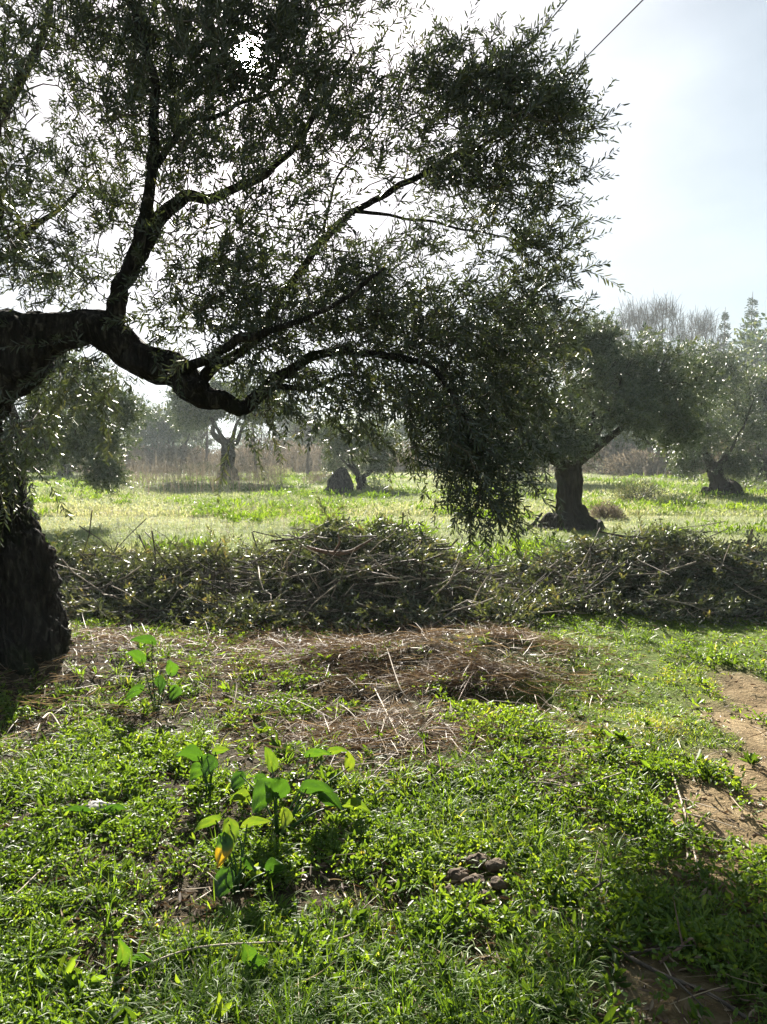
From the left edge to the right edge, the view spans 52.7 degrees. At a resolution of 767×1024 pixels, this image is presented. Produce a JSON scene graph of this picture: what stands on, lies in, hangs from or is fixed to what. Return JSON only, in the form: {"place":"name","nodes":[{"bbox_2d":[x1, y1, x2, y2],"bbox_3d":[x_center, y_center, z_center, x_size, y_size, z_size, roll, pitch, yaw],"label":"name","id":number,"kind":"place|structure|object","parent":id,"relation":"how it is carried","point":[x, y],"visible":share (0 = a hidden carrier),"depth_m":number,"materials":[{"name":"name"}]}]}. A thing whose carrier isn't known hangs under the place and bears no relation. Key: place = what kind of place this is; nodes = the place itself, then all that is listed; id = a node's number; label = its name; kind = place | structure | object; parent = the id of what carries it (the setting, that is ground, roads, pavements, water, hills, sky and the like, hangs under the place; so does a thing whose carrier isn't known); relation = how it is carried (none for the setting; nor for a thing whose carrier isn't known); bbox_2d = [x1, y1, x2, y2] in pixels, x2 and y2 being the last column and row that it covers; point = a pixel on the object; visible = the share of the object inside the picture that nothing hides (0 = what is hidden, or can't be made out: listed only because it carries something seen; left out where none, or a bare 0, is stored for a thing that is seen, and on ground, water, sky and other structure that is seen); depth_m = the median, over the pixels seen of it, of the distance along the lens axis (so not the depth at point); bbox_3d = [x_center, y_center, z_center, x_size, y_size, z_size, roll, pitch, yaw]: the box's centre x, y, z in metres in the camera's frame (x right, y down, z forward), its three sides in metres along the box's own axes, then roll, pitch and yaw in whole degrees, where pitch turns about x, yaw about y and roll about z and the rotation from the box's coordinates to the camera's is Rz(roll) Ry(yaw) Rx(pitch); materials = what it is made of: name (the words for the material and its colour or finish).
{"place":"outdoors","nodes":[
{"label":"outdoors","id":0,"kind":"place"},
{"bbox_2d":[0,454,766,1023],"bbox_3d":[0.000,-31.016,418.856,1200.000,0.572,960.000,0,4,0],"label":"ground","id":1,"kind":"structure","parent":0,"point":[736,686],"depth_m":4.09,"materials":[{"name":"plant"}]},
{"bbox_2d":[41,712,62,732],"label":"dry twig","id":2,"kind":"object","parent":1,"relation":"on","point":[51,714],"visible":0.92,"depth_m":4.20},
{"bbox_2d":[16,847,90,893],"bbox_3d":[-1.167,1.247,2.717,0.050,0.016,0.322,2,5,25],"label":"dry twig","id":3,"kind":"object","parent":1,"relation":"on","point":[34,876],"visible":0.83,"depth_m":2.68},
{"bbox_2d":[37,459,88,472],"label":"bush","id":4,"kind":"object","parent":1,"relation":"on","point":[59,466],"visible":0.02,"depth_m":57.00,"materials":[{"name":"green plant"}]},
{"bbox_2d":[20,405,125,475],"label":"olive tree","id":5,"kind":"object","parent":1,"relation":"on","point":[64,470],"visible":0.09,"depth_m":47.60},
{"bbox_2d":[2,347,160,520],"bbox_3d":[-8.011,-2.084,16.847,6.631,4.934,3.199,0,4,0],"label":"olive tree","id":6,"kind":"object","parent":1,"relation":"on","point":[78,444],"visible":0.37,"depth_m":16.30,"materials":[{"name":"plant"}]},
{"bbox_2d":[63,804,126,815],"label":"dock plant","id":7,"kind":"object","parent":1,"relation":"on","point":[75,808],"visible":0.79,"depth_m":3.12,"materials":[{"name":"green plant"}]},
{"bbox_2d":[81,800,115,817],"bbox_3d":[-1.170,1.218,3.182,0.164,0.061,0.111,0,4,0],"label":"stone","id":8,"kind":"object","parent":1,"relation":"on","point":[92,804],"visible":0.41,"depth_m":3.17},
{"bbox_2d":[74,442,153,472],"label":"bush","id":9,"kind":"object","parent":1,"relation":"on","point":[128,463],"visible":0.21,"depth_m":55.83,"materials":[{"name":"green plant"}]},
{"bbox_2d":[117,938,151,973],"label":"dock plant","id":10,"kind":"object","parent":1,"relation":"on","point":[123,953],"visible":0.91,"depth_m":2.24,"materials":[{"name":"green plant"}]},
{"bbox_2d":[123,435,150,447],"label":"broadleaf tree","id":11,"kind":"object","parent":1,"relation":"on","point":[134,442],"visible":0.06,"depth_m":103.37,"materials":[{"name":"green plant"}]},
{"bbox_2d":[125,389,154,444],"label":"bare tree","id":12,"kind":"object","parent":1,"relation":"on","point":[141,403],"visible":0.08,"depth_m":71.27,"materials":[{"name":"grey plant"}]},
{"bbox_2d":[125,442,179,470],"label":"bush","id":13,"kind":"object","parent":1,"relation":"on","point":[143,452],"visible":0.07,"depth_m":60.67,"materials":[{"name":"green plant"}]},
{"bbox_2d":[125,634,181,710],"bbox_3d":[-1.369,0.971,4.648,0.320,0.397,0.441,-1,5,-13],"label":"broad leaved plant","id":14,"kind":"object","parent":1,"relation":"on","point":[160,682],"visible":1,"depth_m":4.54,"materials":[{"name":"green plant"}]},
{"bbox_2d":[125,400,220,470],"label":"olive tree","id":15,"kind":"object","parent":1,"relation":"on","point":[163,434],"visible":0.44,"depth_m":60.41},
{"bbox_2d":[134,442,217,472],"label":"bush","id":16,"kind":"object","parent":1,"relation":"on","point":[182,449],"visible":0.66,"depth_m":57.00,"materials":[{"name":"brown plant"}]},
{"bbox_2d":[176,430,205,452],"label":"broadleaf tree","id":17,"kind":"object","parent":1,"relation":"on","point":[191,441],"visible":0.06,"depth_m":117.14,"materials":[{"name":"green plant"}]},
{"bbox_2d":[177,460,218,475],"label":"bush","id":18,"kind":"object","parent":1,"relation":"on","point":[200,469],"visible":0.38,"depth_m":49.95,"materials":[{"name":"brown plant"}]},
{"bbox_2d":[175,744,229,800],"bbox_3d":[-0.777,1.124,3.354,0.176,0.257,0.174,2,5,20],"label":"broad leaved plant","id":19,"kind":"object","parent":1,"relation":"on","point":[206,765],"visible":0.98,"depth_m":3.33,"materials":[{"name":"green plant"}]},
{"bbox_2d":[186,424,221,470],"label":"bare tree","id":20,"kind":"object","parent":1,"relation":"on","point":[208,437],"visible":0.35,"depth_m":57.70,"materials":[{"name":"grey plant"}]},
{"bbox_2d":[175,447,236,468],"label":"bush","id":21,"kind":"object","parent":1,"relation":"on","point":[210,454],"visible":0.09,"depth_m":62.94,"materials":[{"name":"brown plant"}]},
{"bbox_2d":[51,510,364,631],"bbox_3d":[-2.081,0.579,8.103,4.586,1.252,3.604,0,4,0],"label":"brush pile","id":22,"kind":"object","parent":1,"relation":"on","point":[104,577],"visible":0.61,"depth_m":7.48,"materials":[{"name":"green plant"}]},
{"bbox_2d":[81,929,362,1017],"bbox_3d":[-0.451,1.308,2.273,0.852,0.065,0.119,-2,5,-28],"label":"curved stem","id":23,"kind":"object","parent":1,"relation":"on","point":[178,952],"visible":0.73,"depth_m":2.28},
{"bbox_2d":[154,370,295,480],"bbox_3d":[-8.026,-4.360,39.754,7.708,5.892,5.622,0,4,6],"label":"olive tree","id":24,"kind":"object","parent":1,"relation":"on","point":[186,414],"visible":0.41,"depth_m":39.23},
{"bbox_2d":[194,815,284,900],"bbox_3d":[-0.502,1.202,2.678,0.324,0.246,0.202,0,4,0],"label":"broad leaved plant","id":25,"kind":"object","parent":1,"relation":"on","point":[226,880],"visible":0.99,"depth_m":2.70,"materials":[{"name":"green plant"}]},
{"bbox_2d":[209,445,278,471],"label":"bush","id":26,"kind":"object","parent":1,"relation":"on","point":[242,454],"visible":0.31,"depth_m":59.02,"materials":[{"name":"brown plant"}]},
{"bbox_2d":[235,427,265,451],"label":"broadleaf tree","id":27,"kind":"object","parent":1,"relation":"on","point":[242,435],"visible":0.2,"depth_m":131.00,"materials":[{"name":"green plant"}]},
{"bbox_2d":[241,942,267,972],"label":"dock plant","id":28,"kind":"object","parent":1,"relation":"on","point":[247,950],"visible":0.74,"depth_m":2.20,"materials":[{"name":"green plant"}]},
{"bbox_2d":[237,421,277,471],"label":"bare tree","id":29,"kind":"object","parent":1,"relation":"on","point":[261,439],"visible":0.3,"depth_m":47.79,"materials":[{"name":"grey plant"}]},
{"bbox_2d":[235,437,302,468],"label":"bush","id":30,"kind":"object","parent":1,"relation":"on","point":[271,445],"visible":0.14,"depth_m":64.92,"materials":[{"name":"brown plant"}]},
{"bbox_2d":[252,466,299,476],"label":"bush","id":31,"kind":"object","parent":1,"relation":"on","point":[289,471],"visible":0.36,"depth_m":45.87,"materials":[{"name":"brown plant"}]},
{"bbox_2d":[263,414,294,443],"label":"bare tree","id":32,"kind":"object","parent":1,"relation":"on","point":[279,424],"visible":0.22,"depth_m":65.66,"materials":[{"name":"grey plant"}]},
{"bbox_2d":[271,409,311,448],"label":"broadleaf tree","id":33,"kind":"object","parent":1,"relation":"on","point":[286,438],"visible":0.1,"depth_m":98.34,"materials":[{"name":"green plant"}]},
{"bbox_2d":[258,444,336,471],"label":"bush","id":34,"kind":"object","parent":1,"relation":"on","point":[295,451],"visible":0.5,"depth_m":58.66,"materials":[{"name":"brown plant"}]},
{"bbox_2d":[228,746,369,834],"bbox_3d":[-0.354,1.129,3.184,0.545,0.291,0.388,-2,5,-19],"label":"broad leaved plant","id":35,"kind":"object","parent":1,"relation":"on","point":[267,791],"visible":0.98,"depth_m":3.12,"materials":[{"name":"green plant"}]},
{"bbox_2d":[281,391,324,474],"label":"bare tree","id":36,"kind":"object","parent":1,"relation":"on","point":[308,436],"visible":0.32,"depth_m":49.69,"materials":[{"name":"grey plant"}]},
{"bbox_2d":[286,411,339,448],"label":"olive tree","id":37,"kind":"object","parent":1,"relation":"on","point":[294,437],"visible":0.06,"depth_m":73.27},
{"bbox_2d":[0,0,631,675],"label":"olive tree","id":38,"kind":"object","parent":1,"relation":"on","point":[34,618],"visible":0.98,"depth_m":4.71,"materials":[{"name":"green plant"}]},
{"bbox_2d":[302,468,332,483],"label":"bush","id":39,"kind":"object","parent":1,"relation":"on","point":[318,477],"visible":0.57,"depth_m":35.81,"materials":[{"name":"beige plant"}]},
{"bbox_2d":[291,440,365,469],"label":"bush","id":40,"kind":"object","parent":1,"relation":"on","point":[322,453],"visible":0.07,"depth_m":61.99,"materials":[{"name":"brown plant"}]},
{"bbox_2d":[312,467,353,493],"bbox_3d":[-1.684,-1.087,27.910,1.194,1.053,1.584,4,6,39],"label":"tree stump","id":41,"kind":"object","parent":1,"relation":"on","point":[339,478],"visible":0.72,"depth_m":27.74,"materials":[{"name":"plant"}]},
{"bbox_2d":[311,413,405,490],"bbox_3d":[-1.169,-2.291,31.050,3.844,3.353,4.206,-2,5,-19],"label":"olive tree","id":42,"kind":"object","parent":1,"relation":"on","point":[338,446],"visible":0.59,"depth_m":30.21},
{"bbox_2d":[163,496,563,638],"bbox_3d":[-0.079,0.531,7.713,3.752,1.370,3.717,0,4,0],"label":"brush pile","id":43,"kind":"object","parent":1,"relation":"on","point":[417,579],"visible":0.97,"depth_m":6.91,"materials":[{"name":"green plant"}]},
{"bbox_2d":[306,534,372,554],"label":"dead branch","id":44,"kind":"object","parent":43,"relation":"on","point":[322,551],"visible":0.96,"depth_m":7.03,"materials":[{"name":"brown wood"}]},
{"bbox_2d":[344,411,392,440],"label":"broadleaf tree","id":45,"kind":"object","parent":1,"relation":"on","point":[375,421],"visible":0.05,"depth_m":102.68,"materials":[{"name":"green plant"}]},
{"bbox_2d":[361,476,392,497],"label":"bush","id":46,"kind":"object","parent":1,"relation":"on","point":[376,486],"visible":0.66,"depth_m":25.93,"materials":[{"name":"green plant"}]},
{"bbox_2d":[0,597,766,1023],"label":"clover cover","id":47,"kind":"object","parent":1,"relation":"on","point":[448,911],"visible":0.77,"depth_m":2.88,"materials":[{"name":"green plant"}]},
{"bbox_2d":[0,608,766,1023],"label":"dry straw","id":48,"kind":"object","parent":1,"relation":"on","point":[328,644],"visible":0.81,"depth_m":4.97,"materials":[{"name":"plant"}]},
{"bbox_2d":[0,610,766,1023],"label":"weed cover","id":49,"kind":"object","parent":1,"relation":"on","point":[400,886],"visible":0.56,"depth_m":2.50,"materials":[{"name":"green plant"}]},
{"bbox_2d":[0,610,766,1023],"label":"leaf litter","id":50,"kind":"object","parent":1,"relation":"on","point":[488,958],"visible":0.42,"depth_m":2.94,"materials":[{"name":"plant"}]},
{"bbox_2d":[50,449,724,543],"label":"dead weeds","id":51,"kind":"object","parent":1,"relation":"on","point":[249,475],"visible":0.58,"depth_m":33.55,"materials":[{"name":"plant"}]},
{"bbox_2d":[374,688,407,754],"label":"dry twig","id":52,"kind":"object","parent":1,"relation":"on","point":[390,720],"visible":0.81,"depth_m":4.28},
{"bbox_2d":[358,450,427,472],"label":"bush","id":53,"kind":"object","parent":1,"relation":"on","point":[398,467],"visible":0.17,"depth_m":56.71,"materials":[{"name":"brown plant"}]},
{"bbox_2d":[387,649,409,700],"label":"dry twig","id":54,"kind":"object","parent":1,"relation":"on","point":[396,676],"visible":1,"depth_m":4.90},
{"bbox_2d":[386,423,426,449],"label":"broadleaf tree","id":55,"kind":"object","parent":1,"relation":"on","point":[399,437],"visible":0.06,"depth_m":113.56,"materials":[{"name":"green plant"}]},
{"bbox_2d":[388,415,444,443],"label":"olive tree","id":56,"kind":"object","parent":1,"relation":"on","point":[401,429],"visible":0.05,"depth_m":65.53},
{"bbox_2d":[390,440,451,470],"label":"bush","id":57,"kind":"object","parent":1,"relation":"on","point":[429,444],"visible":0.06,"depth_m":60.71,"materials":[{"name":"brown plant"}]},
{"bbox_2d":[440,884,457,897],"bbox_3d":[0.228,1.308,2.671,0.068,0.039,0.061,0,4,0],"label":"earth clod","id":58,"kind":"object","parent":1,"relation":"on","point":[448,887],"visible":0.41,"depth_m":2.66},
{"bbox_2d":[446,867,468,881],"bbox_3d":[0.263,1.292,2.751,0.081,0.049,0.079,0,4,0],"label":"earth clod","id":59,"kind":"object","parent":1,"relation":"on","point":[454,874],"visible":0.72,"depth_m":2.73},
{"bbox_2d":[451,854,464,864],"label":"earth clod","id":60,"kind":"object","parent":1,"relation":"on","point":[457,856],"visible":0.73,"depth_m":2.85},
{"bbox_2d":[449,668,479,716],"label":"dry twig","id":61,"kind":"object","parent":1,"relation":"on","point":[464,688],"visible":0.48,"depth_m":4.76,"materials":[{"name":"brown wood"}]},
{"bbox_2d":[461,873,485,888],"bbox_3d":[0.312,1.287,2.691,0.089,0.057,0.073,0,4,0],"label":"earth clod","id":62,"kind":"object","parent":1,"relation":"on","point":[473,878],"visible":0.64,"depth_m":2.68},
{"bbox_2d":[465,852,487,872],"bbox_3d":[0.342,1.269,2.817,0.090,0.064,0.077,0,4,0],"label":"earth clod","id":63,"kind":"object","parent":1,"relation":"on","point":[478,856],"visible":0.82,"depth_m":2.80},
{"bbox_2d":[476,889,491,902],"bbox_3d":[0.338,1.292,2.596,0.063,0.037,0.056,0,4,0],"label":"earth clod","id":64,"kind":"object","parent":1,"relation":"on","point":[485,900],"visible":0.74,"depth_m":2.58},
{"bbox_2d":[484,858,507,872],"bbox_3d":[0.401,1.259,2.759,0.086,0.048,0.071,0,4,0],"label":"earth clod","id":65,"kind":"object","parent":1,"relation":"on","point":[494,865],"visible":0.98,"depth_m":2.74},
{"bbox_2d":[490,876,509,890],"bbox_3d":[0.399,1.275,2.657,0.067,0.044,0.056,0,4,0],"label":"earth clod","id":66,"kind":"object","parent":1,"relation":"on","point":[496,884],"visible":0.98,"depth_m":2.64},
{"bbox_2d":[475,391,543,480],"bbox_3d":[6.725,-4.170,40.003,5.518,5.861,6.020,1,5,12],"label":"olive tree","id":67,"kind":"object","parent":1,"relation":"on","point":[509,469],"visible":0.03,"depth_m":39.59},
{"bbox_2d":[507,482,543,496],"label":"bush","id":68,"kind":"object","parent":1,"relation":"on","point":[526,489],"visible":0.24,"depth_m":25.80,"materials":[{"name":"green plant"}]},
{"bbox_2d":[519,512,542,531],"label":"dead branch","id":69,"kind":"object","parent":1,"relation":"on","point":[533,523],"visible":0.59,"depth_m":14.24,"materials":[{"name":"brown plant"}]},
{"bbox_2d":[446,768,621,792],"bbox_3d":[0.655,1.190,3.333,0.804,0.094,0.210,0,4,0],"label":"fallen branch","id":70,"kind":"object","parent":1,"relation":"on","point":[561,784],"visible":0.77,"depth_m":3.39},
{"bbox_2d":[508,459,582,472],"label":"bush","id":71,"kind":"object","parent":1,"relation":"on","point":[549,466],"visible":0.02,"depth_m":56.59,"materials":[{"name":"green plant"}]},
{"bbox_2d":[527,761,595,802],"bbox_3d":[0.806,1.169,3.378,0.253,0.082,0.307,-1,5,-14],"label":"dry twig bunch","id":72,"kind":"object","parent":1,"relation":"on","point":[560,782],"visible":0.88,"depth_m":3.43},
{"bbox_2d":[576,851,608,903],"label":"fallen branch","id":73,"kind":"object","parent":1,"relation":"on","point":[597,886],"visible":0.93,"depth_m":2.57,"materials":[{"name":"brown plant"}]},
{"bbox_2d":[468,297,734,531],"bbox_3d":[4.225,-1.926,15.339,5.744,4.763,3.711,-2,5,-23],"label":"olive tree","id":74,"kind":"object","parent":1,"relation":"on","point":[669,416],"visible":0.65,"depth_m":14.75,"materials":[{"name":"plant"}]},
{"bbox_2d":[574,313,632,464],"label":"bare tree","id":75,"kind":"object","parent":1,"relation":"on","point":[609,350],"visible":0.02,"depth_m":90.33,"materials":[{"name":"grey plant"}]},
{"bbox_2d":[587,501,628,519],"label":"bush","id":76,"kind":"object","parent":1,"relation":"on","point":[603,511],"visible":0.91,"depth_m":17.41,"materials":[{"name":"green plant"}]},
{"bbox_2d":[582,437,648,473],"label":"bush","id":77,"kind":"object","parent":1,"relation":"on","point":[607,453],"visible":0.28,"depth_m":52.57,"materials":[{"name":"brown plant"}]},
{"bbox_2d":[579,400,660,463],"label":"olive tree","id":78,"kind":"object","parent":1,"relation":"on","point":[623,440],"visible":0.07,"depth_m":53.91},
{"bbox_2d":[474,511,766,628],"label":"brush pile","id":79,"kind":"object","parent":1,"relation":"on","point":[731,577],"visible":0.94,"depth_m":7.53,"materials":[{"name":"green plant"}]},
{"bbox_2d":[593,295,671,430],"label":"bare tree","id":80,"kind":"object","parent":1,"relation":"on","point":[633,320],"visible":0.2,"depth_m":82.14,"materials":[{"name":"grey plant"}]},
{"bbox_2d":[592,448,683,475],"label":"bush","id":81,"kind":"object","parent":1,"relation":"on","point":[635,461],"visible":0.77,"depth_m":49.03,"materials":[{"name":"brown plant"}]},
{"bbox_2d":[607,476,672,500],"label":"bush","id":82,"kind":"object","parent":1,"relation":"on","point":[630,495],"visible":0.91,"depth_m":23.85,"materials":[{"name":"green plant"}]},
{"bbox_2d":[553,909,752,1021],"bbox_3d":[0.777,1.278,2.274,0.148,0.075,0.642,-3,5,-31],"label":"fallen branch","id":83,"kind":"object","parent":1,"relation":"on","point":[680,983],"visible":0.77,"depth_m":2.16,"materials":[{"name":"wood"}]},
{"bbox_2d":[626,288,699,381],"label":"bare tree","id":84,"kind":"object","parent":1,"relation":"on","point":[652,320],"visible":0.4,"depth_m":77.93,"materials":[{"name":"grey plant"}]},
{"bbox_2d":[630,407,715,477],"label":"olive tree","id":85,"kind":"object","parent":1,"relation":"on","point":[666,473],"visible":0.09,"depth_m":43.78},
{"bbox_2d":[644,491,705,506],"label":"bush","id":86,"kind":"object","parent":1,"relation":"on","point":[673,498],"visible":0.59,"depth_m":20.87,"materials":[{"name":"green plant"}]},
{"bbox_2d":[633,440,720,472],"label":"bush","id":87,"kind":"object","parent":1,"relation":"on","point":[652,449],"visible":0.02,"depth_m":51.69,"materials":[{"name":"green plant"}]},
{"bbox_2d":[658,901,696,963],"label":"dry twig","id":88,"kind":"object","parent":1,"relation":"on","point":[663,959],"visible":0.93,"depth_m":2.26,"materials":[{"name":"brown wood"}]},
{"bbox_2d":[648,838,747,858],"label":"dry twig","id":89,"kind":"object","parent":1,"relation":"on","point":[693,839],"visible":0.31,"depth_m":2.92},
{"bbox_2d":[661,765,744,879],"bbox_3d":[1.205,1.190,3.124,0.301,0.069,0.952,0,4,0],"label":"dry twig bunch","id":90,"kind":"object","parent":1,"relation":"on","point":[685,813],"visible":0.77,"depth_m":3.06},
{"bbox_2d":[674,304,737,381],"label":"bare tree","id":91,"kind":"object","parent":1,"relation":"on","point":[704,326],"visible":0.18,"depth_m":83.84,"materials":[{"name":"grey plant"}]},
{"bbox_2d":[648,335,766,496],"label":"olive tree","id":92,"kind":"object","parent":1,"relation":"on","point":[740,468],"visible":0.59,"depth_m":26.63,"materials":[{"name":"plant"}]},
{"bbox_2d":[715,307,730,455],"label":"conifer tree","id":93,"kind":"object","parent":1,"relation":"on","point":[724,316],"visible":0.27,"depth_m":90.50,"materials":[{"name":"green plant"}]},
{"bbox_2d":[697,437,766,474],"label":"bush","id":94,"kind":"object","parent":1,"relation":"on","point":[718,456],"visible":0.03,"depth_m":47.14,"materials":[{"name":"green plant"}]},
{"bbox_2d":[697,344,766,395],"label":"broadleaf tree","id":95,"kind":"object","parent":1,"relation":"on","point":[739,355],"visible":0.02,"depth_m":68.81,"materials":[{"name":"green plant"}]},
{"bbox_2d":[703,362,766,481],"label":"olive tree","id":96,"kind":"object","parent":1,"relation":"on","point":[762,399],"visible":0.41,"depth_m":36.52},
{"bbox_2d":[710,356,766,442],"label":"olive tree","id":97,"kind":"object","parent":1,"relation":"on","point":[759,375],"depth_m":48.63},
{"bbox_2d":[722,313,766,424],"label":"broadleaf tree","id":98,"kind":"object","parent":1,"relation":"on","point":[758,344],"visible":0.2,"depth_m":62.04,"materials":[{"name":"green plant"}]},
{"bbox_2d":[724,470,766,490],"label":"bush","id":99,"kind":"object","parent":1,"relation":"on","point":[751,484],"visible":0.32,"depth_m":29.63,"materials":[{"name":"green plant"}]},
{"bbox_2d":[733,293,760,360],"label":"conifer tree","id":100,"kind":"object","parent":1,"relation":"on","point":[751,313],"visible":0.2,"depth_m":86.42,"materials":[{"name":"green plant"}]},
{"bbox_2d":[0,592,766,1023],"bbox_3d":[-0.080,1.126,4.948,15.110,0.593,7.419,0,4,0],"label":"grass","id":101,"kind":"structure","parent":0,"point":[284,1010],"depth_m":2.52,"materials":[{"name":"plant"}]},
{"bbox_2d":[0,0,766,452],"label":"sky","id":102,"kind":"structure","parent":0,"point":[688,194],"materials":[{"name":"white"}]},
{"bbox_2d":[27,469,766,587],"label":"meadow grass","id":103,"kind":"structure","parent":0,"point":[74,507],"depth_m":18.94,"materials":[{"name":"plant"}]},
{"bbox_2d":[251,0,566,381],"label":"power cable","id":104,"kind":"object","parent":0,"point":[453,137],"visible":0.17,"depth_m":15.40,"materials":[{"name":"rubber"}]},
{"bbox_2d":[274,0,642,370],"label":"power cable","id":105,"kind":"object","parent":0,"point":[568,75],"visible":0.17,"depth_m":9.39,"materials":[{"name":"rubber"}]}
]}

